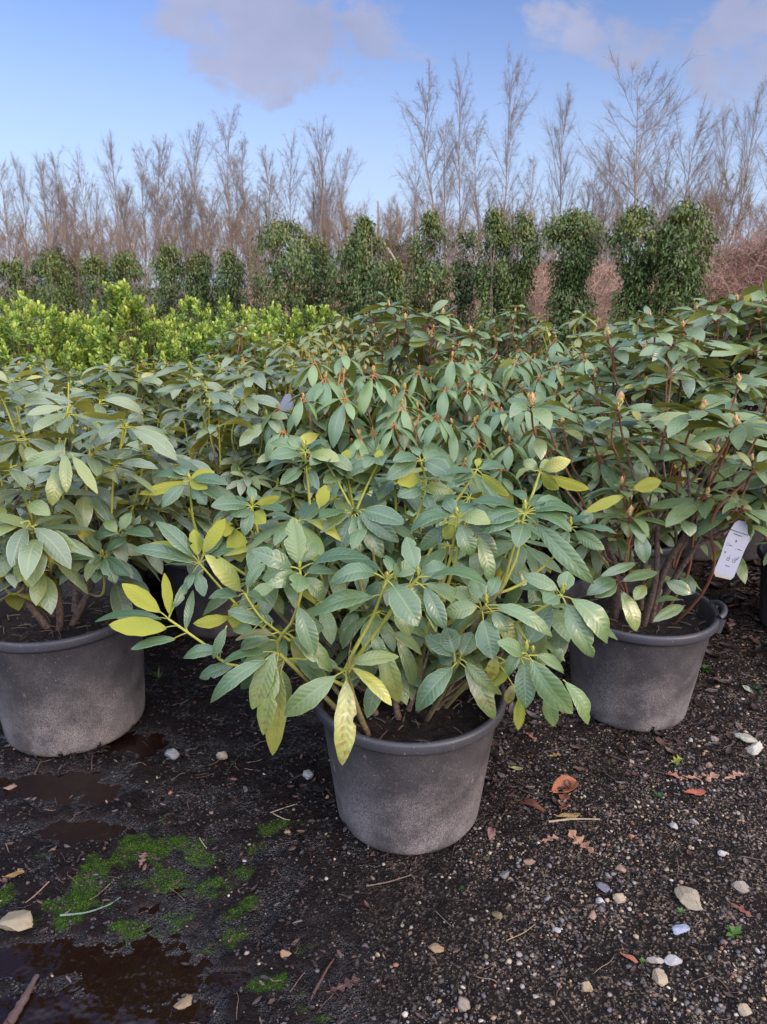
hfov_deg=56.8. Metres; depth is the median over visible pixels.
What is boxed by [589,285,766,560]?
potted rhododendron
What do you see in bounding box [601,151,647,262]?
birch tree
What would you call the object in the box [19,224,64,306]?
bare bush
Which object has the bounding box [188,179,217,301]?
bare sapling
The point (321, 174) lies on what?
bare tree
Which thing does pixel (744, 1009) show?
stone
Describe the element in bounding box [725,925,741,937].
weed
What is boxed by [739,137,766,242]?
birch tree
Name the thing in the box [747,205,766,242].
bare bush
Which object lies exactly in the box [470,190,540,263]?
bare bush
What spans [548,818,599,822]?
stick
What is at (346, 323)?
potted rhododendron
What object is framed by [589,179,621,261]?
bare sapling
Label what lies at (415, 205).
birch tree
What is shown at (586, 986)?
stone
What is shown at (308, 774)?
stone
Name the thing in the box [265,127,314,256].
birch tree
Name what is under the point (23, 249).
bare bush
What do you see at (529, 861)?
stone
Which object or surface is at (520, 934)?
stick
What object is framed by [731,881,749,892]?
stone
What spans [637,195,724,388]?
evergreen column
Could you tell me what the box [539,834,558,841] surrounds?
fallen leaf
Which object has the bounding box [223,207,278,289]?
bare bush
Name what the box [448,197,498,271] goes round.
bare bush
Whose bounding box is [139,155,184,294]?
birch tree
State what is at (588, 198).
bare sapling
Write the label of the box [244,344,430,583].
potted rhododendron
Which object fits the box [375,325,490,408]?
potted rhododendron
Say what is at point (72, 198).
birch tree
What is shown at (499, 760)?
stick
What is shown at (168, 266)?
evergreen column
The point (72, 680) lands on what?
potted rhododendron
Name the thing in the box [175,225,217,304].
bare bush
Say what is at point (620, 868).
stone
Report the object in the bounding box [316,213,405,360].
evergreen column
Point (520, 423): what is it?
potted rhododendron
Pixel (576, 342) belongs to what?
potted rhododendron
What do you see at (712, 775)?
fallen leaf
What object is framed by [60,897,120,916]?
grass blade
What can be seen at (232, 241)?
bare bush
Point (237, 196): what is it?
birch tree
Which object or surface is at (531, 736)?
fallen leaf
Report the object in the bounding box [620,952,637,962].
fallen leaf
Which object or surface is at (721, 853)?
stone
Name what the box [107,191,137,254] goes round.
bare sapling
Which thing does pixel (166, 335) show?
yellow green shrub
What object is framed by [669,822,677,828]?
stone
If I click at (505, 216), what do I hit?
bare bush
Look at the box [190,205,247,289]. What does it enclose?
bare bush
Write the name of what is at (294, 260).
evergreen column
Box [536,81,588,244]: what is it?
bare tree
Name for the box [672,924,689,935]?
stone
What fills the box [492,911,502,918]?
stone
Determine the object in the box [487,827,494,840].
fallen leaf
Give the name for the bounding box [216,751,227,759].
stone
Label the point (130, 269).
evergreen column
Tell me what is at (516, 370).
potted rhododendron
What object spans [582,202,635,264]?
bare bush
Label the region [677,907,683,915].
weed
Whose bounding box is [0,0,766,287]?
sky
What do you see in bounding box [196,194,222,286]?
bare sapling
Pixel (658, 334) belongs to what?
potted rhododendron
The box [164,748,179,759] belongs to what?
stone
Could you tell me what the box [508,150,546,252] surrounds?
birch tree
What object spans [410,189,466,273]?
bare bush
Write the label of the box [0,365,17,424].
potted rhododendron
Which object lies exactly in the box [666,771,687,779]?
fallen leaf
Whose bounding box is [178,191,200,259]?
bare sapling
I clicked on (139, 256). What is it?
bare bush
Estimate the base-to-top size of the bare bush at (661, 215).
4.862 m
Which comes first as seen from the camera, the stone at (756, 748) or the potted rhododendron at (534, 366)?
the stone at (756, 748)
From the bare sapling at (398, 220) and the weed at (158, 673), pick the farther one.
the bare sapling at (398, 220)
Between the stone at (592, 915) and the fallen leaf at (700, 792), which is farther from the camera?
the fallen leaf at (700, 792)
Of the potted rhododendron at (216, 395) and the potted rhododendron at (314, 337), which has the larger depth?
the potted rhododendron at (314, 337)
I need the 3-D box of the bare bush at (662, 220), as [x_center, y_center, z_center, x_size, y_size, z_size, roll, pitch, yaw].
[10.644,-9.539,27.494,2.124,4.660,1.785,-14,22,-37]
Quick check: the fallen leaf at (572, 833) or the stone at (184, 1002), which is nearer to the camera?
the stone at (184, 1002)
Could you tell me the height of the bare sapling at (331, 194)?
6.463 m
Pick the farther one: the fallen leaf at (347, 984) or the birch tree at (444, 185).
the birch tree at (444, 185)
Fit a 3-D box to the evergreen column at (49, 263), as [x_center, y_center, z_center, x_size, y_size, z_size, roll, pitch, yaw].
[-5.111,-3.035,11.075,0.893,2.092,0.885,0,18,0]
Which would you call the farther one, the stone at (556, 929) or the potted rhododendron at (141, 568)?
the potted rhododendron at (141, 568)
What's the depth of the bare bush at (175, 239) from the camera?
28.23 m
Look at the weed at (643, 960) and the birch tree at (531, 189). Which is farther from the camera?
the birch tree at (531, 189)
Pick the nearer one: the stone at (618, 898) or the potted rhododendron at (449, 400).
the stone at (618, 898)
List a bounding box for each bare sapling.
[34,183,76,253]
[44,181,85,315]
[48,191,93,313]
[86,186,117,256]
[97,180,156,300]
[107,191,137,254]
[112,176,142,294]
[143,177,179,279]
[148,192,185,305]
[161,181,196,292]
[169,171,199,260]
[172,180,204,260]
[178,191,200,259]
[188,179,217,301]
[192,184,223,287]
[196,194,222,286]
[213,183,240,254]
[228,193,259,278]
[243,184,272,272]
[251,178,289,271]
[301,187,330,263]
[305,173,339,251]
[311,187,331,244]
[375,191,400,243]
[388,203,413,264]
[475,185,510,263]
[575,181,607,251]
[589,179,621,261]
[605,185,633,264]
[642,170,683,262]
[713,191,735,248]
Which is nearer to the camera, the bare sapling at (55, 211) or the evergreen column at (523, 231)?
the evergreen column at (523, 231)
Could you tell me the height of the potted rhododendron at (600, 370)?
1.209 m
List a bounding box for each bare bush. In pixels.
[0,205,37,299]
[0,225,43,302]
[3,208,51,321]
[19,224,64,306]
[28,208,67,304]
[42,224,99,311]
[50,211,117,314]
[63,209,134,301]
[90,216,147,283]
[103,233,158,305]
[113,208,158,310]
[120,207,165,311]
[148,216,182,304]
[156,215,188,306]
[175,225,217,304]
[180,226,222,294]
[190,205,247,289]
[205,204,271,295]
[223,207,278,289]
[232,219,267,293]
[244,218,293,277]
[247,224,288,285]
[282,214,324,278]
[306,205,342,274]
[318,209,350,277]
[323,198,378,280]
[343,201,373,277]
[363,210,395,252]
[366,205,419,278]
[385,197,415,272]
[394,216,427,275]
[404,196,450,265]
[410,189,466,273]
[426,209,478,275]
[441,214,488,270]
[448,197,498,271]
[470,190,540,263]
[478,192,522,266]
[502,193,554,262]
[513,192,567,263]
[534,219,555,262]
[545,192,582,260]
[556,201,622,264]
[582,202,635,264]
[605,206,646,263]
[621,197,665,263]
[650,173,731,255]
[652,203,687,256]
[653,200,673,258]
[681,156,766,252]
[692,177,735,253]
[696,169,759,256]
[729,189,766,245]
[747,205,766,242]
[753,207,766,243]
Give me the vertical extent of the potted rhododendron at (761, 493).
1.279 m
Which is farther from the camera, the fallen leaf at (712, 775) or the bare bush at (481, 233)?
the bare bush at (481, 233)
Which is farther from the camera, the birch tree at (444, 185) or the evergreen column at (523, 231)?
the birch tree at (444, 185)
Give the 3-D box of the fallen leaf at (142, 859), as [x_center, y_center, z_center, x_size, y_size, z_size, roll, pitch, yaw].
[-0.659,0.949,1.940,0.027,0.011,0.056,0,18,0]
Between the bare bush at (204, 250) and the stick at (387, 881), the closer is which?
the stick at (387, 881)
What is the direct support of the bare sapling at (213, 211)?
on the ground at (388, 900)
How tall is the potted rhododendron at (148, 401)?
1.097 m
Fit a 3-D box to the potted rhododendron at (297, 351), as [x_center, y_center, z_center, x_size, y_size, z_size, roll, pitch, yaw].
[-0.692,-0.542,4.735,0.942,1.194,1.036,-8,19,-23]
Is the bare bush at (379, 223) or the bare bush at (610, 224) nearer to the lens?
the bare bush at (610, 224)
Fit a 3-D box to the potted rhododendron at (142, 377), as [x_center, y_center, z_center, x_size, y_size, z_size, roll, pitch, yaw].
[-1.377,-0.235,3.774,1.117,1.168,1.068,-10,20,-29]
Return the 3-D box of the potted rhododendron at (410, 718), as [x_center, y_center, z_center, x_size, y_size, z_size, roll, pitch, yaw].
[-0.062,0.362,1.994,1.381,1.102,0.894,0,18,0]
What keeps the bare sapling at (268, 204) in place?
on the ground at (388, 900)
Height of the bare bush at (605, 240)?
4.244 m
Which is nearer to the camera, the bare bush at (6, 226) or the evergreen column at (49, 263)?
the evergreen column at (49, 263)
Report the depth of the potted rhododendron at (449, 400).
3.33 m
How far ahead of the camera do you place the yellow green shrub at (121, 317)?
5.03 m
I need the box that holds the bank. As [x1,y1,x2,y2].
[40,245,766,366]
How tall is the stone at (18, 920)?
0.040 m
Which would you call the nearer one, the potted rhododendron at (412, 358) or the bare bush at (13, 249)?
the potted rhododendron at (412, 358)
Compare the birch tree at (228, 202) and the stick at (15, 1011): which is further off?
the birch tree at (228, 202)
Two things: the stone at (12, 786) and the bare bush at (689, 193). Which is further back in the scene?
the bare bush at (689, 193)
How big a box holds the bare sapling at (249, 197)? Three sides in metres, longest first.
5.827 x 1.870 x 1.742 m
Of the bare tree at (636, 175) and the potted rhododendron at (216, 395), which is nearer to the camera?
the potted rhododendron at (216, 395)
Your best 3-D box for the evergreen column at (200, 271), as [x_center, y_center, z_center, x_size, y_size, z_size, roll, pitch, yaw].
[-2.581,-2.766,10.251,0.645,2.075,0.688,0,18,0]
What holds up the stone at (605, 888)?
on the ground at (388, 900)
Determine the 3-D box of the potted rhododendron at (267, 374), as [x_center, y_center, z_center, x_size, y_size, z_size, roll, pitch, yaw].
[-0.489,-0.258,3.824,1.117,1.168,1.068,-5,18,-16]
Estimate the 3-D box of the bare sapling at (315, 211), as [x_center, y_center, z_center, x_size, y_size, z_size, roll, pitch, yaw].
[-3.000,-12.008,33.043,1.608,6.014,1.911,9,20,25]
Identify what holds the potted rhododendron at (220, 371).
on the ground at (388, 900)
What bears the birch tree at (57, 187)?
on the ground at (388, 900)
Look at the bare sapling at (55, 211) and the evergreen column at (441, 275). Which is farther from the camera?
the bare sapling at (55, 211)
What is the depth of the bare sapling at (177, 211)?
38.20 m
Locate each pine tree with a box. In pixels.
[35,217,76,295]
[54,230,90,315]
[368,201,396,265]
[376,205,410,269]
[402,212,429,270]
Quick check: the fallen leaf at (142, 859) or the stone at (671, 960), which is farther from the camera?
the fallen leaf at (142, 859)
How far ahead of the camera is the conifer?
8.42 m
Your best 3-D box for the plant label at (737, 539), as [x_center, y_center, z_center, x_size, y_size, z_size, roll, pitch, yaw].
[1.103,0.093,2.224,0.080,0.246,0.022,17,3,-9]
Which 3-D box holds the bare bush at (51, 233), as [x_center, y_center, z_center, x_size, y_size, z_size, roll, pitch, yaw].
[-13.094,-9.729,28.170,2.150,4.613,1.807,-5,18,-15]
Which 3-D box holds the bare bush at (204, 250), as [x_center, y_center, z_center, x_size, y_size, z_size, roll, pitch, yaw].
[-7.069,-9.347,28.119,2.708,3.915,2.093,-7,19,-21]
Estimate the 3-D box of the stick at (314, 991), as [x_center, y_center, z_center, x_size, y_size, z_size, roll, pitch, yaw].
[-0.136,1.058,1.618,0.009,0.015,0.092,9,20,26]
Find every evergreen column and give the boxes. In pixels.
[0,254,44,327]
[26,246,84,339]
[70,251,114,331]
[101,247,155,341]
[143,238,194,360]
[178,244,217,330]
[207,246,257,334]
[229,209,329,350]
[293,233,342,339]
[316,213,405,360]
[403,208,460,369]
[444,228,484,360]
[464,205,524,361]
[493,210,543,384]
[529,203,610,369]
[602,198,666,368]
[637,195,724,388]
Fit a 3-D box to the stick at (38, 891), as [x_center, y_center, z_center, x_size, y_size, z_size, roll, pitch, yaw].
[-0.891,0.979,1.829,0.006,0.009,0.071,9,20,26]
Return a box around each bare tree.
[0,152,37,318]
[12,152,67,258]
[94,130,141,277]
[131,135,182,305]
[175,118,233,258]
[248,144,291,268]
[293,113,352,252]
[322,143,372,273]
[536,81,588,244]
[550,44,718,258]
[579,134,628,260]
[616,92,748,253]
[694,103,743,250]
[718,76,766,247]
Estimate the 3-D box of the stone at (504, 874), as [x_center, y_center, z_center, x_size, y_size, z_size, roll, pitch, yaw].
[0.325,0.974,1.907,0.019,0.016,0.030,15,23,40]
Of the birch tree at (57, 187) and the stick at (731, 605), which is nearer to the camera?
the stick at (731, 605)
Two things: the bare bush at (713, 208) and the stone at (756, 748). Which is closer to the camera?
the stone at (756, 748)
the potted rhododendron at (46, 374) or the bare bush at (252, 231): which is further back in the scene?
the bare bush at (252, 231)
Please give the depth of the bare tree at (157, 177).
30.28 m
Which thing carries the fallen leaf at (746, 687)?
on the ground at (388, 900)
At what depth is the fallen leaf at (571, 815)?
2.11 m
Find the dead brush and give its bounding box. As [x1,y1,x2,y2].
[146,211,766,380]
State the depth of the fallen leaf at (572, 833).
2.01 m
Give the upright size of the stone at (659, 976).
0.025 m
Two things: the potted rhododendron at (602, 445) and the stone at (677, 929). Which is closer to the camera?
the stone at (677, 929)
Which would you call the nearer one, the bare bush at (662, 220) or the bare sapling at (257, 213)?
the bare bush at (662, 220)
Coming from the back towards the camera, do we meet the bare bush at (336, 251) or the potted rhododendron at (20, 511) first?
the bare bush at (336, 251)
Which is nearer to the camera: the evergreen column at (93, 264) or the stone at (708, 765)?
the stone at (708, 765)
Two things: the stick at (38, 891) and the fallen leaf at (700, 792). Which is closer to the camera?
the stick at (38, 891)
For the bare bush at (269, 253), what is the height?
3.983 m
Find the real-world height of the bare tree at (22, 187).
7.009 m
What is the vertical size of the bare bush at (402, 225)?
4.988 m
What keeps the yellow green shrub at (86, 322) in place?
on the ground at (388, 900)
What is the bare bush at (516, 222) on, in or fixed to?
on the ground at (388, 900)
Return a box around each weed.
[152,668,162,679]
[639,957,647,963]
[651,792,663,798]
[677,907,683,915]
[700,664,712,672]
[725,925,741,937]
[752,684,764,691]
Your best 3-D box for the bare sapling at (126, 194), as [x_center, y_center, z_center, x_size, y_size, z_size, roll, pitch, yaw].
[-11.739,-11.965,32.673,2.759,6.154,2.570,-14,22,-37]
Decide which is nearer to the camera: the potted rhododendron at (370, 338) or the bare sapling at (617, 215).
the potted rhododendron at (370, 338)
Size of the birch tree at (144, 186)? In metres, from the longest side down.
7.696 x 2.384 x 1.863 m
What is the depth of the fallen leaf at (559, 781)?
2.22 m
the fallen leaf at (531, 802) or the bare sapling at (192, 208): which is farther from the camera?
the bare sapling at (192, 208)
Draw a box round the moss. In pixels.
[0,819,330,1020]
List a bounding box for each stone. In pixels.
[0,910,32,931]
[3,783,16,789]
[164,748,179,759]
[173,994,191,1009]
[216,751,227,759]
[280,949,290,957]
[303,769,313,779]
[428,943,443,952]
[457,996,469,1011]
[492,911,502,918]
[499,870,509,878]
[523,858,535,864]
[552,927,560,932]
[581,981,592,991]
[588,911,596,919]
[595,897,604,903]
[596,882,609,892]
[612,893,625,903]
[615,864,625,872]
[646,956,663,963]
[651,968,667,986]
[664,954,682,965]
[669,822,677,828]
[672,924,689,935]
[674,885,702,910]
[690,818,698,824]
[705,762,712,767]
[710,736,718,741]
[717,850,726,856]
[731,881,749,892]
[734,733,757,742]
[738,1003,751,1016]
[744,741,762,754]
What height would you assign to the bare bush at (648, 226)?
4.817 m
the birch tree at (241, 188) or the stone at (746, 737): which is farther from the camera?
the birch tree at (241, 188)
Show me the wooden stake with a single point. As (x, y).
(390, 252)
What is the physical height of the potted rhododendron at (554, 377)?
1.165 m
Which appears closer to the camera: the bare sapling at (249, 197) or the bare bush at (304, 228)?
the bare bush at (304, 228)
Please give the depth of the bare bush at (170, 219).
28.70 m
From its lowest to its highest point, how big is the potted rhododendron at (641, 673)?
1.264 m
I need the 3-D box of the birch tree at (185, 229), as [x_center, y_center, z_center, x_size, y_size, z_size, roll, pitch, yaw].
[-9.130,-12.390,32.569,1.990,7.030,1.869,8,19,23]
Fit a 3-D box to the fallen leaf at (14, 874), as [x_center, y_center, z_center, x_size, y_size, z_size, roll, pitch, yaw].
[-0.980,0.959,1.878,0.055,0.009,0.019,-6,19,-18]
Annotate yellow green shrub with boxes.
[0,290,105,421]
[0,296,91,355]
[1,312,37,367]
[15,309,126,396]
[58,299,157,371]
[63,278,190,446]
[105,316,246,415]
[147,295,240,401]
[179,302,277,411]
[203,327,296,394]
[230,301,319,358]
[279,304,351,359]
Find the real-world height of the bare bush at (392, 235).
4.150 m
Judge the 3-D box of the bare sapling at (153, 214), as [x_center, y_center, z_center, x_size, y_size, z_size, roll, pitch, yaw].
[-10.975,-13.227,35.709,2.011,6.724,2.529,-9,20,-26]
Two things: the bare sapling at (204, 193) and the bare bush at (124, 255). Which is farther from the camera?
the bare sapling at (204, 193)
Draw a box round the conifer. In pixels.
[376,255,412,369]
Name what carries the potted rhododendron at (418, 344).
on the ground at (388, 900)
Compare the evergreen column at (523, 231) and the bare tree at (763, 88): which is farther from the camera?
the bare tree at (763, 88)
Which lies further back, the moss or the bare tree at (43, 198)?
the bare tree at (43, 198)
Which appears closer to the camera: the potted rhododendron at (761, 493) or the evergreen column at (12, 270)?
the potted rhododendron at (761, 493)
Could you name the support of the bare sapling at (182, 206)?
on the ground at (388, 900)
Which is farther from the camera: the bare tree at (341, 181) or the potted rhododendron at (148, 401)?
the bare tree at (341, 181)
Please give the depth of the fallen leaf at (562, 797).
2.17 m
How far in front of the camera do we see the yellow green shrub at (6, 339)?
5.16 m
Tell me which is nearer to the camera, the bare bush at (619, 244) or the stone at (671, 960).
the stone at (671, 960)
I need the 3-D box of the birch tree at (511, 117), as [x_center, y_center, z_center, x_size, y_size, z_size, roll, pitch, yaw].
[5.177,-13.710,29.936,2.523,11.139,2.271,-12,21,-32]
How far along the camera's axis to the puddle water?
1.65 m
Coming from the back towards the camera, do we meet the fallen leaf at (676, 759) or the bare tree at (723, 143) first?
the bare tree at (723, 143)
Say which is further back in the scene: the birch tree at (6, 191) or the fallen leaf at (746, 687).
the birch tree at (6, 191)
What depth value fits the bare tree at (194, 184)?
30.27 m
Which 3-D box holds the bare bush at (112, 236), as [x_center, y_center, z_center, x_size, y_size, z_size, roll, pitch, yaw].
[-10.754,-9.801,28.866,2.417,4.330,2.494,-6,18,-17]
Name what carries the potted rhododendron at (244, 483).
on the ground at (388, 900)
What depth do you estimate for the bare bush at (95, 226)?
26.41 m
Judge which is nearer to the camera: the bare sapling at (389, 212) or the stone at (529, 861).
the stone at (529, 861)
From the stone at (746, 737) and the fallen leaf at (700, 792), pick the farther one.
the stone at (746, 737)
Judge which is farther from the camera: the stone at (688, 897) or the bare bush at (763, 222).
the bare bush at (763, 222)
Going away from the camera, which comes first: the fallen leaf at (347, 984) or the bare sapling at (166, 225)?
the fallen leaf at (347, 984)
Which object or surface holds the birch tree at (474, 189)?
on the ground at (388, 900)
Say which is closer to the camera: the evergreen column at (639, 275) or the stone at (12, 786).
the stone at (12, 786)
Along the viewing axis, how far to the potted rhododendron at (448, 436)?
2.70 m
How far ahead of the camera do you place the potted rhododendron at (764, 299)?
4.26 m
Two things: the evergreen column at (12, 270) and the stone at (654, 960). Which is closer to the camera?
the stone at (654, 960)
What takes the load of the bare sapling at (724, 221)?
on the ground at (388, 900)
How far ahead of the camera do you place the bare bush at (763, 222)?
27.21 m
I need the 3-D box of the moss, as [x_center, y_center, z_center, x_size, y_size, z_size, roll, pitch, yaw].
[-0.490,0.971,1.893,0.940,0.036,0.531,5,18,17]
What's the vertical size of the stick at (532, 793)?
0.010 m
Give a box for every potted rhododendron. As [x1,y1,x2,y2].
[0,357,116,482]
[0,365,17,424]
[0,370,221,756]
[0,381,80,592]
[0,387,214,610]
[2,355,95,418]
[55,356,207,578]
[95,436,617,854]
[107,355,213,436]
[111,371,312,638]
[136,354,316,529]
[174,322,305,412]
[180,408,401,645]
[183,353,335,492]
[212,339,325,415]
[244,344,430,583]
[259,327,375,426]
[293,314,381,387]
[294,398,531,640]
[301,305,432,397]
[322,343,414,425]
[325,291,517,475]
[372,351,529,564]
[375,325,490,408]
[421,341,520,446]
[449,394,621,612]
[475,303,571,385]
[475,356,583,453]
[488,356,766,731]
[491,334,599,435]
[501,310,766,583]
[502,399,699,631]
[513,353,652,539]
[527,310,618,384]
[549,306,738,509]
[564,338,678,394]
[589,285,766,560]
[655,280,766,561]
[693,413,766,627]
[696,298,766,412]
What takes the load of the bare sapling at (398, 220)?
on the ground at (388, 900)
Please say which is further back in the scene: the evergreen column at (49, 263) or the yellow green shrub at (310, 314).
the evergreen column at (49, 263)
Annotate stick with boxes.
[4,974,38,1023]
[25,881,49,902]
[311,958,334,994]
[366,875,411,886]
[491,748,522,784]
[506,924,534,940]
[520,789,551,799]
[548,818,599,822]
[610,755,672,775]
[727,603,759,607]
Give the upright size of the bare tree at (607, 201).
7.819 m
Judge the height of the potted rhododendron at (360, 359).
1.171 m
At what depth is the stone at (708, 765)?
2.33 m
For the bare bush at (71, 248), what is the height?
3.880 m
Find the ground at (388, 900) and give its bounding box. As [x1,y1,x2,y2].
[0,288,766,1023]
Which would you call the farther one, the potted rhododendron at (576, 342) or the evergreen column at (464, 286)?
the evergreen column at (464, 286)
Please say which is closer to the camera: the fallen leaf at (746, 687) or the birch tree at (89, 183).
the fallen leaf at (746, 687)
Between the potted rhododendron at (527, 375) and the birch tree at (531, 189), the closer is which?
the potted rhododendron at (527, 375)
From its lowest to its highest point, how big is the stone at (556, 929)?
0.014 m
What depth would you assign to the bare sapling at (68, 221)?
37.83 m
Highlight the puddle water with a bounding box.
[0,731,365,1023]
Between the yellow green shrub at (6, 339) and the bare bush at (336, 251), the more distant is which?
the bare bush at (336, 251)
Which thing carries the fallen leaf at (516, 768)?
on the ground at (388, 900)
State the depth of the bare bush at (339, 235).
22.62 m
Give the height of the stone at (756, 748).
0.055 m
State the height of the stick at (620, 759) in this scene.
0.009 m
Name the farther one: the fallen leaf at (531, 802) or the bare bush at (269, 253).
the bare bush at (269, 253)
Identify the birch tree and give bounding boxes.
[0,158,26,263]
[31,144,74,311]
[57,174,86,256]
[59,144,109,275]
[125,140,165,306]
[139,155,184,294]
[170,158,196,280]
[202,102,255,251]
[220,128,267,264]
[223,151,257,262]
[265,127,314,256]
[297,157,327,239]
[388,58,466,260]
[396,147,429,247]
[422,112,469,261]
[431,51,487,264]
[454,120,505,270]
[470,41,539,263]
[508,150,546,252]
[581,156,607,221]
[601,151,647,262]
[641,126,687,230]
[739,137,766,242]
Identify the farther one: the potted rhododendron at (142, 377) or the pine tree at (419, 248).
the pine tree at (419, 248)
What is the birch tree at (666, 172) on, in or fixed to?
on the ground at (388, 900)
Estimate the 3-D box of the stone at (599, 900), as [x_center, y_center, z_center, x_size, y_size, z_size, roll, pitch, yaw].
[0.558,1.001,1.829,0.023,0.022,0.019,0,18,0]
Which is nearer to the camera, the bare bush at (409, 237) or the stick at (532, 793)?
the stick at (532, 793)
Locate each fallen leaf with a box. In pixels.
[2,870,23,877]
[138,852,147,866]
[326,975,359,991]
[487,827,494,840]
[508,765,522,769]
[520,798,548,811]
[523,730,536,740]
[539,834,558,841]
[549,775,578,792]
[554,813,579,817]
[557,793,569,809]
[568,830,597,853]
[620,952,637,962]
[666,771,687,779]
[670,755,682,762]
[682,772,718,781]
[682,788,705,795]
[723,770,743,779]
[726,618,735,627]
[728,900,752,916]
[742,685,753,693]
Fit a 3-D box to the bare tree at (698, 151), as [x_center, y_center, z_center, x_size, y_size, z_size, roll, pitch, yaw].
[12.708,-12.402,29.663,5.186,8.816,4.064,-8,19,-25]
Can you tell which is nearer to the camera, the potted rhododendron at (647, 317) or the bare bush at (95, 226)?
the potted rhododendron at (647, 317)
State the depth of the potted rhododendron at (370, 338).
5.93 m
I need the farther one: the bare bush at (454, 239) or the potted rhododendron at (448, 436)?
the bare bush at (454, 239)
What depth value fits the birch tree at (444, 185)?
33.66 m
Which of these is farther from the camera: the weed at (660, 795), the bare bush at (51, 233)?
the bare bush at (51, 233)
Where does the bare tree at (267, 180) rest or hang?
on the ground at (388, 900)
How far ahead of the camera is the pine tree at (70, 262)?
27.29 m
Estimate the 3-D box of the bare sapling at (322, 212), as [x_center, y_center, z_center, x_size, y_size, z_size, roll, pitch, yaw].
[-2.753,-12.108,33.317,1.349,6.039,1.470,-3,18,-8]
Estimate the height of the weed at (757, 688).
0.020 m
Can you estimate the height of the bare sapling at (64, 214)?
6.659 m
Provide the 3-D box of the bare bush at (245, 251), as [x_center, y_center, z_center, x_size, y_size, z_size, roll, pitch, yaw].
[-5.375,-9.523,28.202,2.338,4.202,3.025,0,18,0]
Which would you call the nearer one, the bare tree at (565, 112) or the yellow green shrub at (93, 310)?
the yellow green shrub at (93, 310)
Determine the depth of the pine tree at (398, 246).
27.07 m
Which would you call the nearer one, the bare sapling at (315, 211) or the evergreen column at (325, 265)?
the evergreen column at (325, 265)
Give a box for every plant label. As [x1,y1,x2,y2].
[279,394,292,414]
[714,520,749,579]
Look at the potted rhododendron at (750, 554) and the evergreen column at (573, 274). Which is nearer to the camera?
the potted rhododendron at (750, 554)
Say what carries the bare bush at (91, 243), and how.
on the ground at (388, 900)
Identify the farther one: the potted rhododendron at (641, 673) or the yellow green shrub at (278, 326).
the yellow green shrub at (278, 326)
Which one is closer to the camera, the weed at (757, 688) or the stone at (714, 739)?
the stone at (714, 739)
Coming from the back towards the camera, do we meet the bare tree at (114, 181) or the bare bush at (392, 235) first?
the bare tree at (114, 181)
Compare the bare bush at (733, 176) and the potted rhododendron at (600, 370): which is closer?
the potted rhododendron at (600, 370)
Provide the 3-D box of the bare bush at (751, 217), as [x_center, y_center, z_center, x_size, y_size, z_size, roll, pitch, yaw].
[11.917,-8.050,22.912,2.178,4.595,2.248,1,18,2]
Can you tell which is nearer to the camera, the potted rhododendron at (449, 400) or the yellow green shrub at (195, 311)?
the potted rhododendron at (449, 400)
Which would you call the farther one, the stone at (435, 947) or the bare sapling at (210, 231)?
the bare sapling at (210, 231)
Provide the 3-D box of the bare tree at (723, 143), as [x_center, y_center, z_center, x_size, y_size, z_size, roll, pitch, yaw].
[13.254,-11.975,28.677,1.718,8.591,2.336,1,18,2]
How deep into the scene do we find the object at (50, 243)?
27.13 m
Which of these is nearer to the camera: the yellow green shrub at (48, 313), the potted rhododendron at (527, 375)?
the potted rhododendron at (527, 375)
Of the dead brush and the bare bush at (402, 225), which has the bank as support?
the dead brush
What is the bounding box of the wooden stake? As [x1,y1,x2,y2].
[384,242,403,274]
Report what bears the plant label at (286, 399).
attached to the potted rhododendron at (216, 395)
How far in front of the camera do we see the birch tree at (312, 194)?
32.83 m
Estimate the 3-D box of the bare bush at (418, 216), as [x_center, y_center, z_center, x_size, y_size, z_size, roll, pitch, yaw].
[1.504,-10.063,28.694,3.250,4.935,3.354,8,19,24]
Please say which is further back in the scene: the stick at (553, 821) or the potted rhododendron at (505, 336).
the potted rhododendron at (505, 336)
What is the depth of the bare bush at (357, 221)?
26.42 m
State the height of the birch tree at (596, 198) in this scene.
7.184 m
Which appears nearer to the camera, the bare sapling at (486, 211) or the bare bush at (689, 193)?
the bare bush at (689, 193)
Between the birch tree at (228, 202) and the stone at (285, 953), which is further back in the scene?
the birch tree at (228, 202)
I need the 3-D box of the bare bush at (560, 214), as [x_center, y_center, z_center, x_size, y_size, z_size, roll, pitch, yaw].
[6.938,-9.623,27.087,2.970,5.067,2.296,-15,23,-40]
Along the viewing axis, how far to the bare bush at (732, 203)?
22.21 m
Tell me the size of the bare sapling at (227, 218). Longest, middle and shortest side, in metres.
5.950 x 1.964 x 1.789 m
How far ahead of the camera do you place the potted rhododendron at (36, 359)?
4.44 m
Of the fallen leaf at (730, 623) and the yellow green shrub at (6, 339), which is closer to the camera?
the fallen leaf at (730, 623)
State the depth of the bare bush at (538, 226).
24.47 m
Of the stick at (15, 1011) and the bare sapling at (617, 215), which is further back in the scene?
the bare sapling at (617, 215)
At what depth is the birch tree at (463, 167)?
30.57 m

